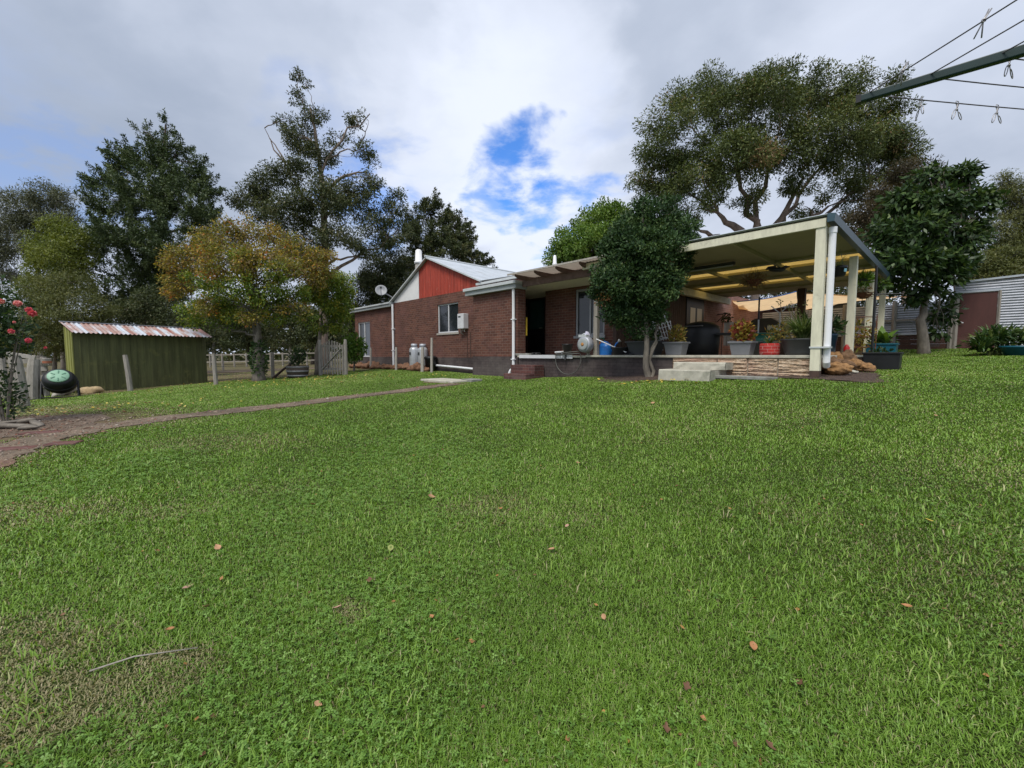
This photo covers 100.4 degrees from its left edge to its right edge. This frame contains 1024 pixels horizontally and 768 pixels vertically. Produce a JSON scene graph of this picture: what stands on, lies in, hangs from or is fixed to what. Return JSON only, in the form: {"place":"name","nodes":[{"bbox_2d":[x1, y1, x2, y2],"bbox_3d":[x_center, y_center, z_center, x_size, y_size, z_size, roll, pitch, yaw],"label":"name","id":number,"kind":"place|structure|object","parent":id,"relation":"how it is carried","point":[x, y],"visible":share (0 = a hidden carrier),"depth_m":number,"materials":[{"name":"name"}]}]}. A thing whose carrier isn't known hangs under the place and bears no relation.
{"place":"outdoors","nodes":[
{"label":"outdoors","id":0,"kind":"place"},
{"bbox_2d":[0,383,457,466],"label":"dirt path","id":1,"kind":"structure","parent":0,"point":[33,441],"depth_m":7.15,"materials":[{"name":"soil"}]},
{"bbox_2d":[43,440,83,446],"bbox_3d":[-5.994,0.808,5.709,0.340,0.062,0.200,-1,4,-20],"label":"brick paver","id":2,"kind":"object","parent":1,"relation":"on","point":[58,443],"visible":0.58,"depth_m":5.67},
{"bbox_2d":[0,348,1023,767],"bbox_3d":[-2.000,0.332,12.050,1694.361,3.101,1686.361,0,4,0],"label":"ground","id":3,"kind":"structure","parent":0,"point":[230,370],"depth_m":2.69,"materials":[{"name":"plant"}]},
{"bbox_2d":[0,392,36,416],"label":"weedy shrub","id":4,"kind":"object","parent":3,"relation":"on","point":[20,405],"visible":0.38,"depth_m":7.68,"materials":[{"name":"green plant"}]},
{"bbox_2d":[8,355,30,406],"bbox_3d":[-11.200,0.013,9.706,0.335,1.334,0.240,0,4,0],"label":"fence post","id":5,"kind":"object","parent":3,"relation":"on","point":[19,367],"visible":0.38,"depth_m":9.65,"materials":[{"name":"grey wood"}]},
{"bbox_2d":[0,274,46,420],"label":"rose bush","id":6,"kind":"object","parent":3,"relation":"on","point":[13,326],"visible":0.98,"depth_m":6.99,"materials":[{"name":"green plant"}]},
{"bbox_2d":[0,357,49,398],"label":"rail fence","id":7,"kind":"object","parent":3,"relation":"on","point":[44,369],"visible":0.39,"depth_m":12.70,"materials":[{"name":"grey wood"}]},
{"bbox_2d":[26,359,40,399],"bbox_3d":[-13.428,-0.055,11.965,0.264,1.303,0.332,2,4,22],"label":"fence post","id":8,"kind":"object","parent":3,"relation":"on","point":[33,373],"visible":0.74,"depth_m":11.90,"materials":[{"name":"grey wood"}]},
{"bbox_2d":[0,175,87,358],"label":"grey gum tree","id":9,"kind":"object","parent":3,"relation":"on","point":[38,204],"visible":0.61,"depth_m":34.73,"materials":[{"name":"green plant"}]},
{"bbox_2d":[0,414,110,437],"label":"gravel patch","id":10,"kind":"object","parent":3,"relation":"on","point":[73,418],"visible":0.48,"depth_m":7.14,"materials":[{"name":"gravel"}]},
{"bbox_2d":[0,423,37,427],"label":"bark piece","id":11,"kind":"object","parent":10,"relation":"on","point":[9,425],"visible":0.77,"depth_m":6.64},
{"bbox_2d":[11,212,107,369],"bbox_3d":[-24.757,-4.814,23.597,4.975,9.385,3.487,2,4,29],"label":"leafy tree","id":12,"kind":"object","parent":3,"relation":"on","point":[58,242],"visible":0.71,"depth_m":22.97,"materials":[{"name":"green plant"}]},
{"bbox_2d":[40,369,80,398],"bbox_3d":[-12.947,0.003,12.223,0.778,0.860,0.721,-3,5,-41],"label":"compost tumbler","id":13,"kind":"object","parent":3,"relation":"on","point":[59,381],"visible":0.97,"depth_m":12.05,"materials":[{"name":"black plastic"}]},
{"bbox_2d":[0,267,122,369],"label":"wattle shrub","id":14,"kind":"object","parent":3,"relation":"on","point":[49,288],"visible":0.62,"depth_m":18.20,"materials":[{"name":"green plant"}]},
{"bbox_2d":[80,386,104,393],"bbox_3d":[-13.366,0.209,13.572,0.773,0.287,0.320,0,4,0],"label":"rock","id":15,"kind":"object","parent":3,"relation":"on","point":[90,390],"visible":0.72,"depth_m":13.46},
{"bbox_2d":[122,355,133,390],"bbox_3d":[-12.439,-0.281,13.831,0.254,1.338,0.150,0,4,0],"label":"fence post","id":16,"kind":"object","parent":3,"relation":"on","point":[129,383],"visible":0.84,"depth_m":13.78,"materials":[{"name":"grey wood"}]},
{"bbox_2d":[59,321,211,392],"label":"garden shed","id":17,"kind":"structure","parent":3,"relation":"on","point":[157,355],"depth_m":15.22,"materials":[{"name":"metal"}]},
{"bbox_2d":[89,647,197,671],"bbox_3d":[-1.682,1.256,1.962,0.401,0.022,0.028,-1,4,-20],"label":"twig","id":18,"kind":"object","parent":3,"relation":"on","point":[137,656],"visible":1,"depth_m":1.95,"materials":[{"name":"brown wood"}]},
{"bbox_2d":[70,108,232,324],"bbox_3d":[-21.001,-8.120,24.455,9.848,15.739,6.018,0,4,0],"label":"conifer tree","id":19,"kind":"object","parent":3,"relation":"on","point":[162,204],"visible":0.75,"depth_m":23.91,"materials":[{"name":"green plant"}]},
{"bbox_2d":[94,284,229,346],"bbox_3d":[-17.857,-2.540,21.372,7.242,4.944,2.659,0,4,0],"label":"dark shrub","id":20,"kind":"object","parent":3,"relation":"on","point":[145,312],"visible":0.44,"depth_m":20.99,"materials":[{"name":"green plant"}]},
{"bbox_2d":[1,323,346,361],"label":"treeline","id":21,"kind":"object","parent":3,"relation":"on","point":[241,358],"visible":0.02,"depth_m":80.86,"materials":[{"name":"green plant"}]},
{"bbox_2d":[211,353,217,384],"bbox_3d":[-10.327,-0.444,14.839,0.162,1.243,0.140,2,4,22],"label":"fence post","id":22,"kind":"object","parent":3,"relation":"on","point":[214,369],"visible":0.84,"depth_m":14.79,"materials":[{"name":"grey wood"}]},
{"bbox_2d":[192,294,251,364],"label":"paddock tree","id":23,"kind":"object","parent":3,"relation":"on","point":[230,343],"visible":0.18,"depth_m":51.73,"materials":[{"name":"green plant"}]},
{"bbox_2d":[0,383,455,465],"bbox_3d":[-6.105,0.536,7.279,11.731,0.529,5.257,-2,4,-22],"label":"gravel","id":24,"kind":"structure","parent":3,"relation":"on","point":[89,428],"depth_m":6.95,"materials":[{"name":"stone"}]},
{"bbox_2d":[171,246,319,380],"bbox_3d":[-9.731,-2.289,15.194,5.447,4.849,2.738,0,4,0],"label":"autumn tree","id":25,"kind":"object","parent":3,"relation":"on","point":[252,296],"visible":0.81,"depth_m":15.34,"materials":[{"name":"green plant"}]},
{"bbox_2d":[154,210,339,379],"bbox_3d":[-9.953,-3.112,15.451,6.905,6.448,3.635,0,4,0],"label":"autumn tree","id":26,"kind":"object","parent":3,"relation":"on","point":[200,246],"visible":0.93,"depth_m":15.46,"materials":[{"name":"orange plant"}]},
{"bbox_2d":[224,305,285,363],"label":"paddock tree","id":27,"kind":"object","parent":3,"relation":"on","point":[264,331],"visible":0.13,"depth_m":56.98,"materials":[{"name":"green plant"}]},
{"bbox_2d":[206,352,350,367],"bbox_3d":[-22.000,-2.224,39.941,18.002,1.827,0.139,0,4,0],"label":"paddock fence","id":28,"kind":"object","parent":3,"relation":"on","point":[245,354],"visible":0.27,"depth_m":39.89,"materials":[{"name":"grey wood"}]},
{"bbox_2d":[261,302,316,362],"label":"paddock tree","id":29,"kind":"object","parent":3,"relation":"on","point":[294,335],"visible":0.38,"depth_m":54.16,"materials":[{"name":"green plant"}]},
{"bbox_2d":[286,347,308,377],"bbox_3d":[-8.273,-0.854,16.449,0.824,1.215,0.818,0,4,0],"label":"barrel planter","id":30,"kind":"object","parent":3,"relation":"on","point":[294,370],"visible":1,"depth_m":16.27,"materials":[{"name":"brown wood"}]},
{"bbox_2d":[221,66,414,367],"bbox_3d":[-12.169,-10.248,26.258,11.916,19.063,5.481,0,4,0],"label":"gum tree","id":31,"kind":"object","parent":3,"relation":"on","point":[329,200],"visible":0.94,"depth_m":26.57,"materials":[{"name":"green plant"}]},
{"bbox_2d":[287,306,350,364],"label":"paddock tree","id":32,"kind":"object","parent":3,"relation":"on","point":[311,340],"visible":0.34,"depth_m":44.16,"materials":[{"name":"green plant"}]},
{"bbox_2d":[294,264,359,374],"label":"autumn tree","id":33,"kind":"object","parent":3,"relation":"on","point":[339,302],"visible":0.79,"depth_m":17.25,"materials":[{"name":"green plant"}]},
{"bbox_2d":[318,339,347,374],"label":"garden gate","id":34,"kind":"structure","parent":3,"relation":"on","point":[344,368],"depth_m":16.73,"materials":[{"name":"grey wood"}]},
{"bbox_2d":[338,332,367,371],"bbox_3d":[-6.869,-1.377,18.450,1.274,1.883,1.216,0,4,0],"label":"citrus bush","id":35,"kind":"object","parent":3,"relation":"on","point":[355,353],"visible":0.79,"depth_m":18.29,"materials":[{"name":"green plant"}]},
{"bbox_2d":[345,236,414,328],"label":"dark tree","id":36,"kind":"object","parent":3,"relation":"on","point":[391,277],"visible":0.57,"depth_m":30.00,"materials":[{"name":"green plant"}]},
{"bbox_2d":[409,344,417,364],"bbox_3d":[-4.151,-1.149,18.125,0.419,1.110,0.414,-4,5,-43],"label":"gas bottle","id":37,"kind":"object","parent":3,"relation":"on","point":[413,354],"visible":0.81,"depth_m":17.95,"materials":[{"name":"silver metal"}]},
{"bbox_2d":[424,356,436,370],"bbox_3d":[-3.317,-0.840,17.419,0.532,0.640,0.540,-4,5,-43],"label":"garden bin","id":38,"kind":"object","parent":3,"relation":"on","point":[427,361],"visible":0.69,"depth_m":17.25,"materials":[{"name":"black plastic"}]},
{"bbox_2d":[393,187,497,269],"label":"conifer tree","id":39,"kind":"object","parent":3,"relation":"on","point":[459,242],"visible":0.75,"depth_m":32.24,"materials":[{"name":"green plant"}]},
{"bbox_2d":[421,378,481,382],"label":"concrete slab","id":40,"kind":"structure","parent":3,"relation":"on","point":[444,380],"depth_m":12.24,"materials":[{"name":"concrete"}]},
{"bbox_2d":[0,371,1004,766],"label":"leaf litter","id":41,"kind":"object","parent":3,"relation":"on","point":[212,715],"visible":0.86,"depth_m":3.49,"materials":[{"name":"plant"}]},
{"bbox_2d":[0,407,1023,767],"bbox_3d":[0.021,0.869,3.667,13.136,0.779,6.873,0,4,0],"label":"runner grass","id":42,"kind":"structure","parent":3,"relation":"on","point":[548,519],"depth_m":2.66,"materials":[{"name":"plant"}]},
{"bbox_2d":[0,414,1023,767],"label":"clover","id":43,"kind":"object","parent":3,"relation":"on","point":[348,706],"visible":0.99,"depth_m":1.98,"materials":[{"name":"green plant"}]},
{"bbox_2d":[504,365,543,379],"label":"brick steps","id":44,"kind":"structure","parent":3,"relation":"on","point":[522,372],"depth_m":12.49,"materials":[{"name":"brick"}]},
{"bbox_2d":[350,249,757,375],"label":"brick house","id":45,"kind":"structure","parent":3,"relation":"on","point":[432,297],"depth_m":16.11,"materials":[{"name":"brown brick"}]},
{"bbox_2d":[359,322,369,356],"bbox_3d":[-7.739,-2.347,22.520,0.060,1.820,1.420,-4,5,-43],"label":"door","id":46,"kind":"structure","parent":45,"relation":"in","point":[364,327],"depth_m":22.45,"materials":[{"name":"glass"}]},
{"bbox_2d":[437,302,458,334],"bbox_3d":[-2.530,-2.579,16.957,0.130,1.220,1.500,-4,5,-43],"label":"window","id":47,"kind":"structure","parent":45,"relation":"in","point":[447,313],"depth_m":16.99,"materials":[{"name":"metal"}]},
{"bbox_2d":[457,313,467,333],"bbox_3d":[-1.847,-2.247,16.027,0.250,0.777,0.380,-4,5,-43],"label":"water heater","id":48,"kind":"object","parent":45,"relation":"attached to","point":[462,320],"visible":1,"depth_m":15.91,"materials":[{"name":"metal"}]},
{"bbox_2d":[526,297,545,354],"bbox_3d":[0.928,-2.162,16.124,0.100,2.120,0.970,-4,5,-43],"label":"door","id":49,"kind":"structure","parent":45,"relation":"in","point":[535,338],"depth_m":16.11,"materials":[{"name":"brown wood"}]},
{"bbox_2d":[573,288,604,338],"bbox_3d":[2.420,-2.193,13.208,0.140,1.540,1.180,-4,5,-43],"label":"window","id":50,"kind":"structure","parent":45,"relation":"in","point":[584,307],"depth_m":13.39,"materials":[{"name":"glass"}]},
{"bbox_2d":[685,297,703,324],"bbox_3d":[6.892,-2.149,16.089,1.500,2.100,0.046,-4,5,-43],"label":"window","id":51,"kind":"structure","parent":45,"relation":"in","point":[694,307],"depth_m":15.94,"materials":[{"name":"glass"}]},
{"bbox_2d":[737,291,796,311],"bbox_3d":[11.357,-3.555,18.802,2.372,0.439,4.870,2,5,30],"label":"shade sail","id":52,"kind":"object","parent":45,"relation":"attached to","point":[765,304],"visible":0.77,"depth_m":17.97,"materials":[{"name":"beige fabric"}]},
{"bbox_2d":[541,195,632,265],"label":"round tree","id":53,"kind":"object","parent":3,"relation":"on","point":[590,229],"visible":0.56,"depth_m":29.12,"materials":[{"name":"green plant"}]},
{"bbox_2d":[600,375,657,381],"bbox_3d":[3.197,-0.172,10.006,2.162,0.222,3.094,-2,4,-29],"label":"garden bed","id":54,"kind":"object","parent":3,"relation":"on","point":[624,378],"visible":0.36,"depth_m":9.99,"materials":[{"name":"brown soil"}]},
{"bbox_2d":[585,192,704,376],"bbox_3d":[3.037,-2.114,9.560,2.708,4.406,1.554,0,4,0],"label":"bay tree","id":55,"kind":"object","parent":54,"relation":"on","point":[651,284],"visible":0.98,"depth_m":9.42,"materials":[{"name":"green plant"}]},
{"bbox_2d":[517,355,862,376],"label":"patio","id":56,"kind":"structure","parent":3,"relation":"on","point":[632,365],"depth_m":10.15,"materials":[{"name":"concrete"}]},
{"bbox_2d":[577,333,593,354],"bbox_3d":[1.968,-1.061,11.404,0.309,0.608,0.439,-4,5,-43],"label":"hose reel","id":57,"kind":"object","parent":56,"relation":"on","point":[585,343],"visible":1,"depth_m":11.29,"materials":[{"name":"white plastic"}]},
{"bbox_2d":[507,255,682,354],"bbox_3d":[2.379,-2.037,12.116,2.515,2.457,4.700,-4,5,-43],"label":"pergola","id":58,"kind":"object","parent":56,"relation":"on","point":[546,274],"visible":0.34,"depth_m":11.88,"materials":[{"name":"brown wood"}]},
{"bbox_2d":[599,339,620,354],"bbox_3d":[2.590,-0.974,11.347,0.659,0.440,0.261,3,5,38],"label":"watering can","id":59,"kind":"object","parent":56,"relation":"on","point":[605,349],"visible":0.73,"depth_m":11.30,"materials":[{"name":"blue plastic"}]},
{"bbox_2d":[611,347,627,354],"bbox_3d":[2.847,-0.849,11.132,0.534,0.220,0.540,-4,5,-43],"label":"planter bowl","id":60,"kind":"object","parent":56,"relation":"on","point":[617,350],"visible":0.73,"depth_m":10.93,"materials":[{"name":"black plastic"}]},
{"bbox_2d":[625,329,666,354],"bbox_3d":[3.358,-1.099,10.723,0.558,0.745,0.890,-4,5,-43],"label":"planter tub","id":61,"kind":"object","parent":56,"relation":"on","point":[636,347],"visible":0.51,"depth_m":10.60,"materials":[{"name":"grey plastic"}]},
{"bbox_2d":[662,324,689,354],"bbox_3d":[3.863,-1.059,10.037,0.413,0.758,0.500,-4,5,-43],"label":"planter tub","id":62,"kind":"object","parent":56,"relation":"on","point":[677,345],"visible":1,"depth_m":9.95,"materials":[{"name":"grey plastic"}]},
{"bbox_2d":[669,321,735,354],"bbox_3d":[4.949,-1.195,11.131,0.766,0.880,1.600,-4,5,-43],"label":"barbecue","id":63,"kind":"object","parent":56,"relation":"on","point":[703,338],"visible":0.81,"depth_m":10.83,"materials":[{"name":"black metal"}]},
{"bbox_2d":[721,321,742,354],"bbox_3d":[6.585,-1.359,12.756,0.024,0.987,0.628,-4,5,-43],"label":"towel rail","id":64,"kind":"object","parent":56,"relation":"on","point":[721,335],"visible":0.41,"depth_m":12.97,"materials":[{"name":"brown wood"}]},
{"bbox_2d":[723,322,736,345],"bbox_3d":[6.579,-1.501,12.753,0.054,0.700,0.480,-4,5,-43],"label":"hanging cloth","id":65,"kind":"object","parent":64,"relation":"hanging from","point":[726,339],"visible":0.45,"depth_m":12.87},
{"bbox_2d":[582,213,893,377],"bbox_3d":[7.103,-1.839,12.639,9.505,2.970,5.470,-4,5,-43],"label":"patio cover","id":66,"kind":"object","parent":56,"relation":"on","point":[806,249],"visible":0.66,"depth_m":9.78,"materials":[{"name":"beige paint"}]},
{"bbox_2d":[685,261,735,272],"bbox_3d":[4.915,-3.015,11.146,0.100,0.100,1.700,-4,5,-43],"label":"batten light","id":67,"kind":"object","parent":66,"relation":"attached to","point":[713,266],"visible":0.65,"depth_m":10.85,"materials":[{"name":"grey plastic"}]},
{"bbox_2d":[738,264,770,290],"bbox_3d":[6.257,-2.786,11.029,0.838,0.754,0.810,0,4,0],"label":"hanging basket","id":68,"kind":"object","parent":66,"relation":"hanging from","point":[754,282],"visible":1,"depth_m":10.97,"materials":[{"name":"metal"}]},
{"bbox_2d":[834,249,855,276],"bbox_3d":[7.050,-2.595,9.133,0.565,0.581,0.531,4,5,44],"label":"hanging pot","id":69,"kind":"object","parent":66,"relation":"hanging from","point":[841,267],"visible":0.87,"depth_m":9.06,"materials":[{"name":"black plastic"}]},
{"bbox_2d":[857,286,873,300],"bbox_3d":[9.461,-2.507,11.493,0.579,0.582,0.679,4,5,44],"label":"hanging basket","id":70,"kind":"object","parent":66,"relation":"hanging from","point":[862,295],"visible":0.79,"depth_m":11.37,"materials":[{"name":"metal"}]},
{"bbox_2d":[857,267,874,287],"bbox_3d":[9.197,-2.769,11.123,0.596,0.579,0.554,-2,5,-30],"label":"hanging basket","id":71,"kind":"object","parent":66,"relation":"hanging from","point":[865,278],"visible":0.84,"depth_m":11.06,"materials":[{"name":"green plant"}]},
{"bbox_2d":[864,275,893,292],"bbox_3d":[10.509,-2.913,12.227,0.695,0.685,0.575,3,5,34],"label":"hanging basket","id":72,"kind":"object","parent":66,"relation":"hanging from","point":[882,284],"visible":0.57,"depth_m":12.11,"materials":[{"name":"green plant"}]},
{"bbox_2d":[727,318,757,354],"bbox_3d":[4.861,-1.003,9.000,0.531,0.786,0.595,-4,5,-43],"label":"planter tub","id":73,"kind":"object","parent":56,"relation":"on","point":[743,336],"visible":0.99,"depth_m":8.90,"materials":[{"name":"grey plastic"}]},
{"bbox_2d":[759,336,779,354],"bbox_3d":[5.183,-0.798,8.600,0.395,0.432,0.437,-4,5,-43],"label":"brick pattern pot","id":74,"kind":"object","parent":56,"relation":"on","point":[769,348],"visible":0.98,"depth_m":8.46,"materials":[{"name":"ceramic"}]},
{"bbox_2d":[750,318,789,342],"bbox_3d":[9.088,-1.677,15.416,0.655,1.350,1.500,-4,5,-43],"label":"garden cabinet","id":75,"kind":"object","parent":56,"relation":"on","point":[764,323],"visible":0.25,"depth_m":15.08,"materials":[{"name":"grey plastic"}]},
{"bbox_2d":[761,322,795,354],"bbox_3d":[5.690,-0.978,9.066,0.672,0.728,0.626,-2,5,-32],"label":"planter tub","id":76,"kind":"object","parent":56,"relation":"on","point":[780,336],"visible":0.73,"depth_m":8.99,"materials":[{"name":"green"}]},
{"bbox_2d":[769,311,824,354],"bbox_3d":[5.637,-1.003,8.264,1.150,0.888,1.164,0,4,2],"label":"planter tub","id":77,"kind":"object","parent":56,"relation":"on","point":[801,343],"visible":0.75,"depth_m":8.14,"materials":[{"name":"grey plastic"}]},
{"bbox_2d":[776,299,824,337],"bbox_3d":[6.598,-1.355,9.832,0.540,1.377,0.972,-4,5,-43],"label":"planter tub","id":78,"kind":"object","parent":56,"relation":"on","point":[789,308],"visible":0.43,"depth_m":10.04,"materials":[{"name":"green plastic"}]},
{"bbox_2d":[796,288,806,337],"bbox_3d":[10.056,-2.161,14.860,0.220,2.300,0.220,-4,5,-43],"label":"timber post","id":79,"kind":"object","parent":56,"relation":"on","point":[801,297],"visible":0.45,"depth_m":14.73,"materials":[{"name":"brown wood"}]},
{"bbox_2d":[822,314,847,354],"bbox_3d":[7.049,-1.145,9.486,0.660,1.005,0.691,-4,5,-43],"label":"planter tub","id":80,"kind":"object","parent":56,"relation":"on","point":[837,325],"visible":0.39,"depth_m":9.37,"materials":[{"name":"green ceramic"}]},
{"bbox_2d":[854,315,877,352],"bbox_3d":[8.854,-1.233,10.814,0.710,1.000,0.674,-4,5,-43],"label":"plant trellis","id":81,"kind":"object","parent":56,"relation":"on","point":[861,336],"visible":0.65,"depth_m":10.76,"materials":[{"name":"metal"}]},
{"bbox_2d":[658,362,732,381],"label":"concrete steps","id":82,"kind":"structure","parent":3,"relation":"on","point":[692,371],"depth_m":8.75,"materials":[{"name":"concrete"}]},
{"bbox_2d":[715,375,777,379],"bbox_3d":[4.487,-0.125,8.294,0.330,0.060,1.164,-4,5,-43],"label":"paver","id":83,"kind":"object","parent":3,"relation":"on","point":[743,377],"visible":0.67,"depth_m":8.12,"materials":[{"name":"concrete"}]},
{"bbox_2d":[620,53,934,299],"bbox_3d":[14.788,-9.694,22.879,17.396,16.604,7.341,0,4,0],"label":"gum tree","id":84,"kind":"object","parent":3,"relation":"on","point":[794,97],"visible":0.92,"depth_m":22.50,"materials":[{"name":"green plant"}]},
{"bbox_2d":[760,307,824,317],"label":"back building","id":85,"kind":"structure","parent":3,"relation":"on","point":[772,310],"depth_m":22.89,"materials":[{"name":"brown"}]},
{"bbox_2d":[738,283,900,306],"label":"back tree","id":86,"kind":"object","parent":3,"relation":"on","point":[837,291],"visible":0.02,"depth_m":33.03,"materials":[{"name":"green plant"}]},
{"bbox_2d":[824,303,861,308],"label":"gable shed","id":87,"kind":"structure","parent":3,"relation":"on","point":[838,305],"depth_m":18.85,"materials":[{"name":"grey"}]},
{"bbox_2d":[806,292,905,309],"bbox_3d":[13.975,-3.675,17.487,3.417,0.689,7.771,3,5,35],"label":"shade sail","id":88,"kind":"object","parent":87,"relation":"attached to","point":[839,299],"visible":0.38,"depth_m":16.81,"materials":[{"name":"beige fabric"}]},
{"bbox_2d":[841,349,856,359],"bbox_3d":[7.217,-0.526,9.163,0.388,0.453,0.330,0,4,0],"label":"boulder","id":89,"kind":"object","parent":3,"relation":"on","point":[849,354],"visible":0.43,"depth_m":9.08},
{"bbox_2d":[821,372,884,382],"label":"rockery soil","id":90,"kind":"structure","parent":3,"relation":"on","point":[866,377],"depth_m":7.78,"materials":[{"name":"brown soil"}]},
{"bbox_2d":[821,361,853,374],"bbox_3d":[6.128,-0.270,8.050,0.570,0.317,0.473,0,4,0],"label":"boulder","id":91,"kind":"object","parent":90,"relation":"on","point":[836,368],"visible":0.7,"depth_m":7.91,"materials":[{"name":"stone"}]},
{"bbox_2d":[762,299,953,351],"bbox_3d":[13.008,-2.061,16.640,0.151,2.052,6.100,-4,5,-43],"label":"corrugated fence","id":92,"kind":"object","parent":3,"relation":"on","point":[897,317],"visible":0.31,"depth_m":15.56,"materials":[{"name":"metal"}]},
{"bbox_2d":[862,346,903,369],"bbox_3d":[8.162,-0.579,9.399,0.540,0.577,0.660,-4,5,-43],"label":"planter trough","id":93,"kind":"object","parent":3,"relation":"on","point":[885,359],"visible":0.94,"depth_m":9.22,"materials":[{"name":"black plastic"}]},
{"bbox_2d":[865,326,901,351],"bbox_3d":[9.670,-1.120,11.230,0.902,0.968,0.948,3,5,37],"label":"planter tub","id":94,"kind":"object","parent":93,"relation":"on","point":[883,338],"visible":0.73,"depth_m":11.05,"materials":[{"name":"plastic"}]},
{"bbox_2d":[871,265,903,351],"bbox_3d":[9.046,-1.653,10.282,0.565,2.400,0.052,2,4,24],"label":"black pole","id":95,"kind":"object","parent":3,"relation":"on","point":[874,306],"visible":0.8,"depth_m":10.35,"materials":[{"name":"metal"}]},
{"bbox_2d":[841,152,946,339],"bbox_3d":[18.965,-6.540,21.614,5.294,9.993,2.339,0,4,0],"label":"brown gum tree","id":96,"kind":"object","parent":3,"relation":"on","point":[904,167],"visible":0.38,"depth_m":21.28,"materials":[{"name":"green plant"}]},
{"bbox_2d":[857,157,1011,353],"bbox_3d":[13.226,-3.922,13.233,4.472,6.340,2.421,0,4,0],"label":"magnolia tree","id":97,"kind":"object","parent":3,"relation":"on","point":[942,204],"visible":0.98,"depth_m":13.17,"materials":[{"name":"green plant"}]},
{"bbox_2d":[856,0,1023,109],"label":"clothes hoist","id":98,"kind":"object","parent":3,"relation":"on","point":[1015,52],"visible":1,"depth_m":1.49,"materials":[{"name":"green metal"}]},
{"bbox_2d":[951,274,1023,348],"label":"tin shed","id":99,"kind":"structure","parent":3,"relation":"on","point":[981,298],"depth_m":13.92,"materials":[{"name":"metal"}]},
{"bbox_2d":[956,292,997,348],"bbox_3d":[15.362,-2.085,14.111,0.130,1.840,0.860,-4,5,-43],"label":"door","id":100,"kind":"structure","parent":99,"relation":"in","point":[982,311],"depth_m":14.13,"materials":[{"name":"metal"}]},
{"bbox_2d":[951,243,1023,315],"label":"olive shrub","id":101,"kind":"object","parent":3,"relation":"on","point":[1009,263],"visible":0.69,"depth_m":18.31,"materials":[{"name":"green plant"}]},
{"bbox_2d":[954,321,1023,355],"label":"strap leaf clump","id":102,"kind":"object","parent":3,"relation":"on","point":[984,340],"visible":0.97,"depth_m":11.36,"materials":[{"name":"plant"}]},
{"bbox_2d":[979,168,1023,258],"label":"wispy tree","id":103,"kind":"object","parent":3,"relation":"on","point":[1014,197],"visible":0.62,"depth_m":20.26,"materials":[{"name":"green plant"}]},
{"bbox_2d":[999,346,1023,355],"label":"planter bowl","id":104,"kind":"object","parent":3,"relation":"on","point":[1012,350],"visible":0.98,"depth_m":10.68,"materials":[{"name":"teal ceramic"}]},
{"bbox_2d":[0,0,1023,355],"label":"sky","id":105,"kind":"structure","parent":0,"point":[521,114],"materials":[{"name":"white"}]},
{"bbox_2d":[717,375,859,380],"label":"bare earth","id":106,"kind":"structure","parent":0,"point":[829,377],"depth_m":7.80,"materials":[{"name":"brown soil"}]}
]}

